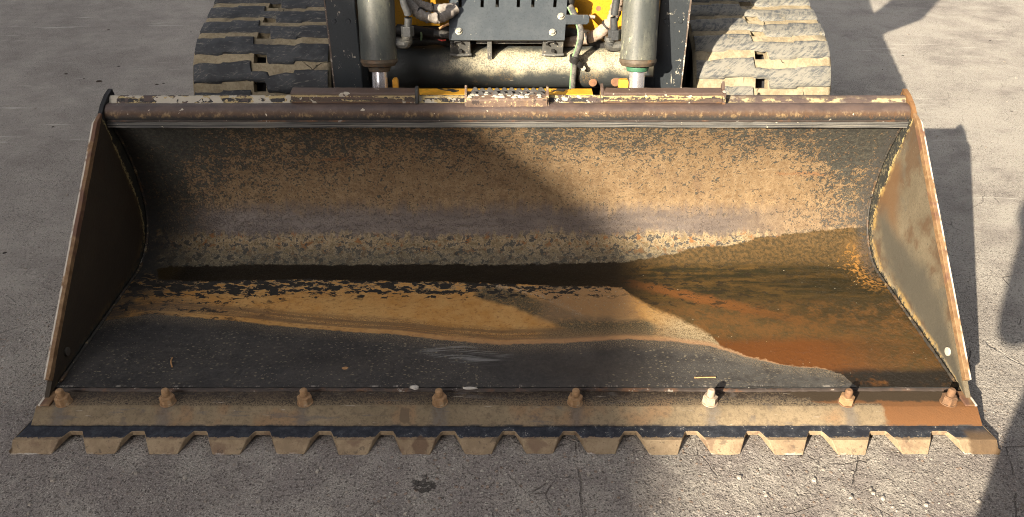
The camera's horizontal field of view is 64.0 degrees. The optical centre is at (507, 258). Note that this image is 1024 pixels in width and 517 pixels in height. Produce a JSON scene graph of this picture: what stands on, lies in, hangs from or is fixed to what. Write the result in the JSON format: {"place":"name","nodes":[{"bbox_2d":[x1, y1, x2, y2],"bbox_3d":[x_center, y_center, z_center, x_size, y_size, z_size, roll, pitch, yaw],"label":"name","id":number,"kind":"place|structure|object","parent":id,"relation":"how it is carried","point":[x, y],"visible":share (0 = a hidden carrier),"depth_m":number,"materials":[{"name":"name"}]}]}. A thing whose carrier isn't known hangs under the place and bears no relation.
{"place":"outdoors","nodes":[
{"label":"outdoors","id":0,"kind":"place"},
{"bbox_2d":[0,0,1023,516],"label":"ground","id":1,"kind":"structure","parent":0,"point":[952,68],"depth_m":2.09,"materials":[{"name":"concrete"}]},
{"bbox_2d":[9,81,1000,454],"bbox_3d":[-0.006,-0.027,1.991,2.168,0.571,0.814,0,32,0],"label":"loader bucket","id":2,"kind":"object","parent":1,"relation":"on","point":[543,271],"visible":1,"depth_m":2.15,"materials":[{"name":"metal"}]},
{"bbox_2d":[410,385,418,389],"bbox_3d":[-0.216,0.298,1.903,0.022,0.005,0.013,15,35,22],"label":"paint chip","id":3,"kind":"object","parent":2,"relation":"on","point":[415,387],"visible":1,"depth_m":1.90,"materials":[{"name":"white paint"}]},
{"bbox_2d":[463,387,477,389],"bbox_3d":[-0.086,0.300,1.901,0.036,0.004,0.008,0,32,0],"label":"paint chip","id":4,"kind":"object","parent":2,"relation":"on","point":[469,388],"visible":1,"depth_m":1.90,"materials":[{"name":"white paint"}]},
{"bbox_2d":[193,0,830,94],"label":"track loader","id":5,"kind":"object","parent":1,"relation":"on","point":[556,47],"visible":0.59,"depth_m":2.39,"materials":[{"name":"rubber"}]}
]}

